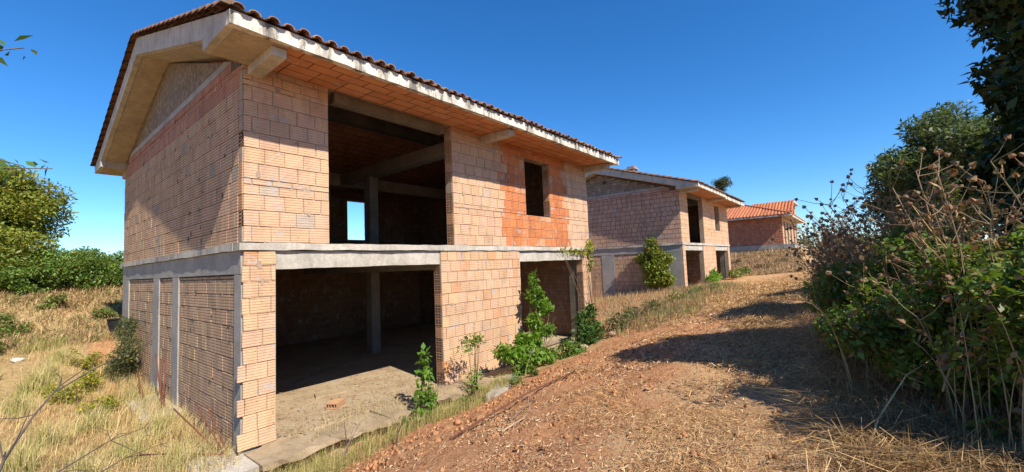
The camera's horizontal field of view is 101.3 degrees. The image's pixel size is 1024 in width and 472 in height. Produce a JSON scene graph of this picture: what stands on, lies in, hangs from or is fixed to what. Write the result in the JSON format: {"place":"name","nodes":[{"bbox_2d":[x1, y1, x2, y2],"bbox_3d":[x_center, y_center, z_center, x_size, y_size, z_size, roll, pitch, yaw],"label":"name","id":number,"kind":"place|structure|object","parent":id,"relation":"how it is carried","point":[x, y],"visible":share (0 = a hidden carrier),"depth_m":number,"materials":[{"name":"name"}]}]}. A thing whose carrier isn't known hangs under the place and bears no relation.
{"place":"outdoors","nodes":[
{"label":"outdoors","id":0,"kind":"place"},
{"bbox_2d":[0,336,158,405],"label":"green grass","id":1,"kind":"structure","parent":0,"point":[26,386],"depth_m":9.12,"materials":[{"name":"plant"}]},
{"bbox_2d":[0,333,245,471],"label":"dry grass","id":2,"kind":"structure","parent":0,"point":[53,411],"depth_m":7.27,"materials":[{"name":"plant"}]},
{"bbox_2d":[0,0,1002,258],"label":"sky","id":3,"kind":"structure","parent":0,"point":[778,98],"materials":[{"name":"blue"}]},
{"bbox_2d":[0,248,1020,471],"bbox_3d":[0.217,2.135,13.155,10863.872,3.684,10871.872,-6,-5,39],"label":"ground","id":4,"kind":"structure","parent":0,"point":[465,456],"depth_m":5.24,"materials":[{"name":"brown soil"}]},
{"bbox_2d":[0,321,13,353],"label":"bramble","id":5,"kind":"object","parent":4,"relation":"on","point":[2,346],"visible":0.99,"depth_m":10.86,"materials":[{"name":"green plant"}]},
{"bbox_2d":[0,243,34,290],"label":"hedge shrub","id":6,"kind":"object","parent":4,"relation":"on","point":[13,267],"visible":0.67,"depth_m":15.10,"materials":[{"name":"green plant"}]},
{"bbox_2d":[0,312,34,338],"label":"bramble","id":7,"kind":"object","parent":4,"relation":"on","point":[5,317],"visible":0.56,"depth_m":12.59,"materials":[{"name":"green plant"}]},
{"bbox_2d":[0,35,52,185],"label":"leafy tree","id":8,"kind":"object","parent":4,"relation":"on","point":[3,161],"visible":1,"depth_m":3.12,"materials":[{"name":"green plant"}]},
{"bbox_2d":[0,256,67,294],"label":"hedge shrub","id":9,"kind":"object","parent":4,"relation":"on","point":[33,272],"visible":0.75,"depth_m":15.56,"materials":[{"name":"green plant"}]},
{"bbox_2d":[0,160,79,288],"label":"leafy tree","id":10,"kind":"object","parent":4,"relation":"on","point":[28,205],"visible":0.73,"depth_m":16.18,"materials":[{"name":"green plant"}]},
{"bbox_2d":[36,293,70,309],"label":"bramble","id":11,"kind":"object","parent":4,"relation":"on","point":[52,300],"visible":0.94,"depth_m":14.93,"materials":[{"name":"green plant"}]},
{"bbox_2d":[0,282,122,351],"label":"dry brush","id":12,"kind":"object","parent":4,"relation":"on","point":[79,331],"visible":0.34,"depth_m":14.41,"materials":[{"name":"plant"}]},
{"bbox_2d":[23,246,101,286],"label":"hedge shrub","id":13,"kind":"object","parent":4,"relation":"on","point":[53,262],"visible":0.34,"depth_m":16.18,"materials":[{"name":"green plant"}]},
{"bbox_2d":[41,379,95,404],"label":"weed clump","id":14,"kind":"object","parent":4,"relation":"on","point":[75,395],"visible":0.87,"depth_m":8.69,"materials":[{"name":"green plant"}]},
{"bbox_2d":[24,246,113,289],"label":"hedge shrub","id":15,"kind":"object","parent":4,"relation":"on","point":[81,260],"visible":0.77,"depth_m":16.60,"materials":[{"name":"green plant"}]},
{"bbox_2d":[63,365,106,390],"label":"weed clump","id":16,"kind":"object","parent":4,"relation":"on","point":[87,378],"visible":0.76,"depth_m":9.59,"materials":[{"name":"green plant"}]},
{"bbox_2d":[66,347,110,370],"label":"weed clump","id":17,"kind":"object","parent":4,"relation":"on","point":[87,362],"visible":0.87,"depth_m":10.54,"materials":[{"name":"green plant"}]},
{"bbox_2d":[66,248,123,281],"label":"hedge shrub","id":18,"kind":"object","parent":4,"relation":"on","point":[117,258],"visible":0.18,"depth_m":18.55,"materials":[{"name":"green plant"}]},
{"bbox_2d":[75,393,123,415],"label":"weed clump","id":19,"kind":"object","parent":4,"relation":"on","point":[109,401],"visible":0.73,"depth_m":8.36,"materials":[{"name":"green plant"}]},
{"bbox_2d":[90,305,120,318],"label":"bramble","id":20,"kind":"object","parent":4,"relation":"on","point":[105,312],"visible":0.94,"depth_m":14.75,"materials":[{"name":"green plant"}]},
{"bbox_2d":[57,420,153,471],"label":"dead branch","id":21,"kind":"object","parent":4,"relation":"on","point":[99,447],"visible":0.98,"depth_m":4.77,"materials":[{"name":"brown wood"}]},
{"bbox_2d":[91,261,124,286],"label":"hedge shrub","id":22,"kind":"object","parent":4,"relation":"on","point":[115,274],"visible":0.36,"depth_m":17.65,"materials":[{"name":"green plant"}]},
{"bbox_2d":[106,318,121,334],"bbox_3d":[-12.430,2.888,13.395,0.768,0.520,0.780,-6,-5,39],"label":"plastic tub","id":23,"kind":"object","parent":4,"relation":"on","point":[112,322],"visible":0.32,"depth_m":13.09,"materials":[{"name":"black plastic"}]},
{"bbox_2d":[99,313,143,383],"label":"bush","id":24,"kind":"object","parent":4,"relation":"on","point":[124,366],"visible":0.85,"depth_m":10.22,"materials":[{"name":"green plant"}]},
{"bbox_2d":[126,394,181,421],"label":"grass tuft","id":25,"kind":"object","parent":4,"relation":"on","point":[140,416],"visible":0.14,"depth_m":8.44,"materials":[{"name":"beige plant"}]},
{"bbox_2d":[54,348,262,471],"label":"wall grass","id":26,"kind":"structure","parent":4,"relation":"on","point":[131,385],"depth_m":7.48,"materials":[{"name":"plant"}]},
{"bbox_2d":[184,449,260,471],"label":"concrete footing","id":27,"kind":"object","parent":4,"relation":"on","point":[251,466],"visible":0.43,"depth_m":5.94,"materials":[{"name":"beige concrete"}]},
{"bbox_2d":[173,408,218,452],"bbox_3d":[-4.817,3.019,6.448,1.089,0.670,0.025,-4,-4,17],"label":"rusty bar","id":28,"kind":"object","parent":27,"relation":"on","point":[192,426],"visible":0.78,"depth_m":6.47,"materials":[{"name":"brown metal"}]},
{"bbox_2d":[90,0,621,471],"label":"brick house","id":29,"kind":"structure","parent":4,"relation":"on","point":[248,156],"depth_m":9.47,"materials":[{"name":"beige brick"}]},
{"bbox_2d":[314,388,345,398],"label":"wooden plank","id":30,"kind":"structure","parent":29,"relation":"on","point":[329,393],"depth_m":8.90,"materials":[{"name":"beige wood"}]},
{"bbox_2d":[326,398,344,408],"bbox_3d":[-3.420,3.251,8.142,0.220,0.100,0.330,-3,-4,5],"label":"hollow brick","id":31,"kind":"object","parent":29,"relation":"on","point":[335,403],"visible":1,"depth_m":8.06,"materials":[{"name":"orange brick"}]},
{"bbox_2d":[285,381,451,438],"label":"floor weeds","id":32,"kind":"object","parent":29,"relation":"on","point":[363,403],"visible":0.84,"depth_m":7.54,"materials":[{"name":"plant"}]},
{"bbox_2d":[276,332,573,443],"bbox_3d":[-3.537,3.603,12.618,8.466,0.054,9.556,-6,-5,39],"label":"floor debris","id":33,"kind":"object","parent":29,"relation":"on","point":[374,405],"visible":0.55,"depth_m":8.82,"materials":[{"name":"grey concrete"}]},
{"bbox_2d":[559,239,595,328],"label":"climbing creeper","id":34,"kind":"object","parent":29,"relation":"attached to","point":[577,252],"visible":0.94,"depth_m":14.41,"materials":[{"name":"green plant"}]},
{"bbox_2d":[238,372,516,471],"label":"ledge grass","id":35,"kind":"structure","parent":4,"relation":"on","point":[331,463],"depth_m":6.80,"materials":[{"name":"plant"}]},
{"bbox_2d":[0,284,762,471],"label":"dead stems","id":36,"kind":"object","parent":4,"relation":"on","point":[588,352],"depth_m":4.56,"materials":[{"name":"brown plant"}]},
{"bbox_2d":[55,338,152,392],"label":"dead branch","id":37,"kind":"object","parent":36,"relation":"on","point":[93,369],"visible":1,"depth_m":4.62,"materials":[{"name":"brown wood"}]},
{"bbox_2d":[411,343,439,420],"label":"leafy weed","id":38,"kind":"object","parent":4,"relation":"on","point":[426,373],"visible":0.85,"depth_m":7.79,"materials":[{"name":"green plant"}]},
{"bbox_2d":[456,332,485,398],"bbox_3d":[-0.819,2.814,8.941,0.510,1.479,0.925,-6,-5,39],"label":"thin sapling","id":39,"kind":"object","parent":4,"relation":"on","point":[476,374],"visible":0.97,"depth_m":8.91,"materials":[{"name":"green plant"}]},
{"bbox_2d":[487,373,518,400],"bbox_3d":[-0.119,3.471,9.444,0.352,0.480,1.933,-3,-4,14],"label":"concrete block","id":40,"kind":"object","parent":4,"relation":"on","point":[499,391],"depth_m":8.89,"materials":[{"name":"grey concrete"}]},
{"bbox_2d":[449,370,574,439],"bbox_3d":[0.242,2.492,6.571,0.084,0.129,3.680,-5,-5,31],"label":"rusty bar","id":41,"kind":"object","parent":4,"relation":"on","point":[473,424],"visible":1,"depth_m":5.94,"materials":[{"name":"brown metal"}]},
{"bbox_2d":[490,330,558,375],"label":"green shrub","id":42,"kind":"object","parent":4,"relation":"on","point":[517,357],"visible":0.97,"depth_m":10.09,"materials":[{"name":"green plant"}]},
{"bbox_2d":[523,269,556,350],"bbox_3d":[0.778,2.184,11.423,0.681,2.586,1.254,-6,-5,39],"label":"green sapling","id":43,"kind":"object","parent":4,"relation":"on","point":[535,296],"visible":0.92,"depth_m":11.29,"materials":[{"name":"green plant"}]},
{"bbox_2d":[555,337,587,358],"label":"shrub","id":44,"kind":"object","parent":4,"relation":"on","point":[572,348],"visible":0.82,"depth_m":11.45,"materials":[{"name":"green plant"}]},
{"bbox_2d":[351,309,819,471],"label":"earth clods","id":45,"kind":"object","parent":4,"relation":"on","point":[373,465],"visible":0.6,"depth_m":5.69,"materials":[{"name":"brown soil"}]},
{"bbox_2d":[570,302,605,345],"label":"dark shrub","id":46,"kind":"object","parent":4,"relation":"on","point":[585,327],"visible":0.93,"depth_m":13.04,"materials":[{"name":"green plant"}]},
{"bbox_2d":[604,300,663,332],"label":"ground creeper","id":47,"kind":"object","parent":4,"relation":"on","point":[619,319],"visible":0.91,"depth_m":14.54,"materials":[{"name":"green plant"}]},
{"bbox_2d":[634,235,676,290],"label":"shrub","id":48,"kind":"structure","parent":4,"relation":"on","point":[657,264],"depth_m":22.64,"materials":[{"name":"green plant"}]},
{"bbox_2d":[592,281,725,328],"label":"bank grass","id":49,"kind":"structure","parent":4,"relation":"on","point":[649,295],"depth_m":19.86,"materials":[{"name":"plant"}]},
{"bbox_2d":[586,166,744,297],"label":"brick house","id":50,"kind":"structure","parent":4,"relation":"on","point":[631,209],"depth_m":24.70,"materials":[{"name":"beige brick"}]},
{"bbox_2d":[584,280,755,337],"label":"bank grass","id":51,"kind":"structure","parent":4,"relation":"on","point":[678,309],"depth_m":14.84,"materials":[{"name":"plant"}]},
{"bbox_2d":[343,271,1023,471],"bbox_3d":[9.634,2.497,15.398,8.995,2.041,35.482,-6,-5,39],"label":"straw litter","id":52,"kind":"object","parent":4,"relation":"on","point":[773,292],"visible":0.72,"depth_m":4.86,"materials":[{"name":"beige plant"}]},
{"bbox_2d":[666,283,719,300],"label":"ground creeper","id":53,"kind":"object","parent":4,"relation":"on","point":[696,288],"visible":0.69,"depth_m":17.54,"materials":[{"name":"green plant"}]},
{"bbox_2d":[704,267,722,283],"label":"green tuft","id":54,"kind":"object","parent":4,"relation":"on","point":[714,276],"visible":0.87,"depth_m":23.79,"materials":[{"name":"green plant"}]},
{"bbox_2d":[711,175,733,191],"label":"pine tree","id":55,"kind":"object","parent":4,"relation":"on","point":[721,183],"visible":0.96,"depth_m":44.75,"materials":[{"name":"green plant"}]},
{"bbox_2d":[728,266,751,278],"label":"green tuft","id":56,"kind":"object","parent":4,"relation":"on","point":[738,272],"visible":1,"depth_m":28.49,"materials":[{"name":"green plant"}]},
{"bbox_2d":[727,200,807,253],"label":"brick house","id":57,"kind":"structure","parent":4,"relation":"on","point":[754,227],"depth_m":42.81,"materials":[{"name":"orange brick"}]},
{"bbox_2d":[730,247,809,275],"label":"bank grass","id":58,"kind":"structure","parent":4,"relation":"on","point":[773,262],"depth_m":34.72,"materials":[{"name":"plant"}]},
{"bbox_2d":[771,227,824,284],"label":"dry stalk","id":59,"kind":"object","parent":4,"relation":"on","point":[795,253],"visible":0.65,"depth_m":6.86,"materials":[{"name":"plant"}]},
{"bbox_2d":[784,215,819,277],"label":"dry stalk","id":60,"kind":"object","parent":4,"relation":"on","point":[803,234],"visible":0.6,"depth_m":9.47,"materials":[{"name":"plant"}]},
{"bbox_2d":[796,229,851,265],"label":"dry stalk","id":61,"kind":"object","parent":4,"relation":"on","point":[800,252],"visible":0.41,"depth_m":7.68,"materials":[{"name":"plant"}]},
{"bbox_2d":[788,215,869,270],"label":"dry stalk","id":62,"kind":"object","parent":4,"relation":"on","point":[823,237],"visible":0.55,"depth_m":6.26,"materials":[{"name":"plant"}]},
{"bbox_2d":[798,219,861,272],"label":"dry stalk","id":63,"kind":"object","parent":4,"relation":"on","point":[820,248],"visible":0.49,"depth_m":6.73,"materials":[{"name":"plant"}]},
{"bbox_2d":[802,205,871,270],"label":"dry stalk","id":64,"kind":"object","parent":4,"relation":"on","point":[843,248],"visible":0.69,"depth_m":5.82,"materials":[{"name":"plant"}]},
{"bbox_2d":[794,180,888,264],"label":"dry stalk","id":65,"kind":"object","parent":4,"relation":"on","point":[852,222],"visible":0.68,"depth_m":6.27,"materials":[{"name":"plant"}]},
{"bbox_2d":[793,260,897,373],"bbox_3d":[4.463,0.955,5.325,1.508,1.332,2.610,-6,-5,39],"label":"bramble bush","id":66,"kind":"object","parent":4,"relation":"on","point":[827,293],"visible":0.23,"depth_m":5.47,"materials":[{"name":"green plant"}]},
{"bbox_2d":[671,297,1023,471],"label":"hedge grass","id":67,"kind":"structure","parent":4,"relation":"on","point":[958,442],"depth_m":3.07,"materials":[{"name":"plant"}]},
{"bbox_2d":[819,206,878,259],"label":"dry stalk","id":68,"kind":"object","parent":4,"relation":"on","point":[821,218],"visible":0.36,"depth_m":7.05,"materials":[{"name":"plant"}]},
{"bbox_2d":[820,203,884,300],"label":"dry stalk","id":69,"kind":"object","parent":4,"relation":"on","point":[821,204],"visible":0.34,"depth_m":6.44,"materials":[{"name":"plant"}]},
{"bbox_2d":[821,190,884,260],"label":"dry stalk","id":70,"kind":"object","parent":4,"relation":"on","point":[857,215],"visible":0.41,"depth_m":6.07,"materials":[{"name":"plant"}]},
{"bbox_2d":[826,257,893,318],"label":"dry stalk","id":71,"kind":"object","parent":4,"relation":"on","point":[828,273],"visible":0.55,"depth_m":4.54,"materials":[{"name":"plant"}]},
{"bbox_2d":[833,168,897,261],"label":"dry stalk","id":72,"kind":"object","parent":4,"relation":"on","point":[859,220],"visible":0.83,"depth_m":5.63,"materials":[{"name":"plant"}]},
{"bbox_2d":[833,163,903,256],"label":"dry stalk","id":73,"kind":"object","parent":4,"relation":"on","point":[851,184],"visible":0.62,"depth_m":5.66,"materials":[{"name":"plant"}]},
{"bbox_2d":[847,196,897,280],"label":"dry stalk","id":74,"kind":"object","parent":4,"relation":"on","point":[895,208],"visible":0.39,"depth_m":5.84,"materials":[{"name":"plant"}]},
{"bbox_2d":[845,266,913,315],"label":"dry stalk","id":75,"kind":"object","parent":4,"relation":"on","point":[886,274],"visible":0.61,"depth_m":4.05,"materials":[{"name":"plant"}]},
{"bbox_2d":[850,182,910,275],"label":"dry stalk","id":76,"kind":"object","parent":4,"relation":"on","point":[884,201],"visible":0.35,"depth_m":6.53,"materials":[{"name":"plant"}]},
{"bbox_2d":[861,205,901,276],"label":"dry stalk","id":77,"kind":"object","parent":4,"relation":"on","point":[878,224],"visible":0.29,"depth_m":4.91,"materials":[{"name":"plant"}]},
{"bbox_2d":[861,187,904,235],"bbox_3d":[11.496,-0.185,12.121,2.136,3.250,1.773,-1,-4,-12],"label":"dark tree","id":78,"kind":"object","parent":4,"relation":"on","point":[875,204],"visible":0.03,"depth_m":12.33,"materials":[{"name":"green plant"}]},
{"bbox_2d":[863,195,907,255],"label":"dry stalk","id":79,"kind":"object","parent":4,"relation":"on","point":[865,215],"visible":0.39,"depth_m":5.47,"materials":[{"name":"plant"}]},
{"bbox_2d":[875,163,926,265],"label":"dry stalk","id":80,"kind":"object","parent":4,"relation":"on","point":[909,191],"visible":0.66,"depth_m":5.07,"materials":[{"name":"plant"}]},
{"bbox_2d":[861,160,950,288],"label":"dry stalk","id":81,"kind":"object","parent":4,"relation":"on","point":[898,197],"visible":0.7,"depth_m":3.73,"materials":[{"name":"plant"}]},
{"bbox_2d":[868,352,944,453],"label":"dead branch","id":82,"kind":"object","parent":4,"relation":"on","point":[883,410],"visible":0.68,"depth_m":3.17,"materials":[{"name":"brown wood"}]},
{"bbox_2d":[807,263,1014,411],"bbox_3d":[4.026,0.979,4.441,1.656,1.421,2.605,-6,-5,39],"label":"bramble bush","id":83,"kind":"object","parent":4,"relation":"on","point":[890,349],"visible":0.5,"depth_m":3.84,"materials":[{"name":"green plant"}]},
{"bbox_2d":[893,192,941,251],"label":"dry stalk","id":84,"kind":"object","parent":4,"relation":"on","point":[900,210],"visible":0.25,"depth_m":4.54,"materials":[{"name":"plant"}]},
{"bbox_2d":[843,223,998,378],"bbox_3d":[4.487,0.681,4.385,1.608,1.743,2.468,-6,-5,39],"label":"bramble bush","id":85,"kind":"object","parent":4,"relation":"on","point":[895,239],"visible":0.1,"depth_m":4.53,"materials":[{"name":"green plant"}]},
{"bbox_2d":[877,255,966,343],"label":"dry stalk","id":86,"kind":"object","parent":4,"relation":"on","point":[905,275],"visible":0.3,"depth_m":4.11,"materials":[{"name":"plant"}]},
{"bbox_2d":[883,288,967,430],"bbox_3d":[3.178,0.976,3.170,0.473,1.136,0.530,-6,-5,39],"label":"dry stalk","id":87,"kind":"object","parent":4,"relation":"on","point":[949,297],"visible":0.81,"depth_m":3.19,"materials":[{"name":"plant"}]},
{"bbox_2d":[893,212,957,266],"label":"dry stalk","id":88,"kind":"object","parent":4,"relation":"on","point":[898,260],"visible":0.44,"depth_m":3.69,"materials":[{"name":"plant"}]},
{"bbox_2d":[895,159,967,234],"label":"dry stalk","id":89,"kind":"object","parent":4,"relation":"on","point":[952,161],"visible":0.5,"depth_m":4.80,"materials":[{"name":"plant"}]},
{"bbox_2d":[863,100,1004,242],"bbox_3d":[9.108,-0.769,8.799,2.679,4.361,3.324,-6,-5,39],"label":"dark tree","id":90,"kind":"object","parent":4,"relation":"on","point":[952,134],"visible":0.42,"depth_m":8.35,"materials":[{"name":"green plant"}]},
{"bbox_2d":[902,147,982,421],"bbox_3d":[3.712,0.363,3.579,0.450,2.350,0.666,-6,-5,39],"label":"dry stalk","id":91,"kind":"object","parent":4,"relation":"on","point":[955,163],"visible":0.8,"depth_m":3.59,"materials":[{"name":"plant"}]},
{"bbox_2d":[864,224,1023,439],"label":"bramble bush","id":92,"kind":"object","parent":4,"relation":"on","point":[1011,248],"visible":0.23,"depth_m":3.43,"materials":[{"name":"green plant"}]},
{"bbox_2d":[942,291,978,391],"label":"dead branch","id":93,"kind":"object","parent":92,"relation":"hanging from","point":[949,370],"visible":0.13,"depth_m":3.20,"materials":[{"name":"brown plant"}]},
{"bbox_2d":[904,204,992,411],"bbox_3d":[4.104,0.593,3.751,0.538,1.862,0.671,-3,-4,4],"label":"dry stalk","id":94,"kind":"object","parent":4,"relation":"on","point":[963,219],"visible":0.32,"depth_m":4.02,"materials":[{"name":"plant"}]},
{"bbox_2d":[912,148,991,406],"bbox_3d":[3.403,0.397,3.224,0.364,2.245,0.720,-6,-5,39],"label":"dry stalk","id":95,"kind":"object","parent":4,"relation":"on","point":[959,207],"visible":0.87,"depth_m":3.25,"materials":[{"name":"plant"}]},
{"bbox_2d":[924,203,981,243],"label":"dry stalk","id":96,"kind":"object","parent":4,"relation":"on","point":[962,223],"visible":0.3,"depth_m":4.27,"materials":[{"name":"plant"}]},
{"bbox_2d":[915,193,997,239],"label":"dry stalk","id":97,"kind":"object","parent":4,"relation":"on","point":[994,207],"visible":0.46,"depth_m":4.22,"materials":[{"name":"plant"}]},
{"bbox_2d":[917,210,1009,277],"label":"dry stalk","id":98,"kind":"object","parent":4,"relation":"on","point":[963,231],"visible":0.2,"depth_m":4.04,"materials":[{"name":"plant"}]},
{"bbox_2d":[907,231,1023,464],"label":"bramble bush","id":99,"kind":"object","parent":4,"relation":"on","point":[1003,297],"visible":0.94,"depth_m":2.90,"materials":[{"name":"green plant"}]},
{"bbox_2d":[934,0,1023,249],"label":"dark tree","id":100,"kind":"object","parent":4,"relation":"on","point":[1002,21],"visible":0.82,"depth_m":4.94,"materials":[{"name":"green plant"}]},
{"bbox_2d":[946,162,1023,247],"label":"dry stalk","id":101,"kind":"object","parent":4,"relation":"on","point":[979,182],"visible":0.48,"depth_m":4.05,"materials":[{"name":"plant"}]},
{"bbox_2d":[951,198,1020,412],"bbox_3d":[3.784,0.599,3.340,0.593,1.818,0.334,-1,-4,-14],"label":"dry stalk","id":102,"kind":"object","parent":4,"relation":"on","point":[971,200],"visible":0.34,"depth_m":3.30,"materials":[{"name":"plant"}]},
{"bbox_2d":[957,134,1023,224],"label":"dry stalk","id":103,"kind":"object","parent":4,"relation":"on","point":[1001,163],"visible":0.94,"depth_m":3.56,"materials":[{"name":"plant"}]},
{"bbox_2d":[958,208,1023,242],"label":"dry stalk","id":104,"kind":"object","parent":4,"relation":"on","point":[968,226],"visible":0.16,"depth_m":4.00,"materials":[{"name":"plant"}]},
{"bbox_2d":[961,167,1022,414],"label":"dry stalk","id":105,"kind":"object","parent":4,"relation":"on","point":[1012,220],"visible":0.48,"depth_m":3.39,"materials":[{"name":"plant"}]},
{"bbox_2d":[979,193,1023,247],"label":"dry stalk","id":106,"kind":"object","parent":4,"relation":"on","point":[1006,217],"visible":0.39,"depth_m":3.80,"materials":[{"name":"plant"}]},
{"bbox_2d":[987,43,1023,184],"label":"dark tree","id":107,"kind":"object","parent":4,"relation":"on","point":[998,109],"visible":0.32,"depth_m":4.93,"materials":[{"name":"green plant"}]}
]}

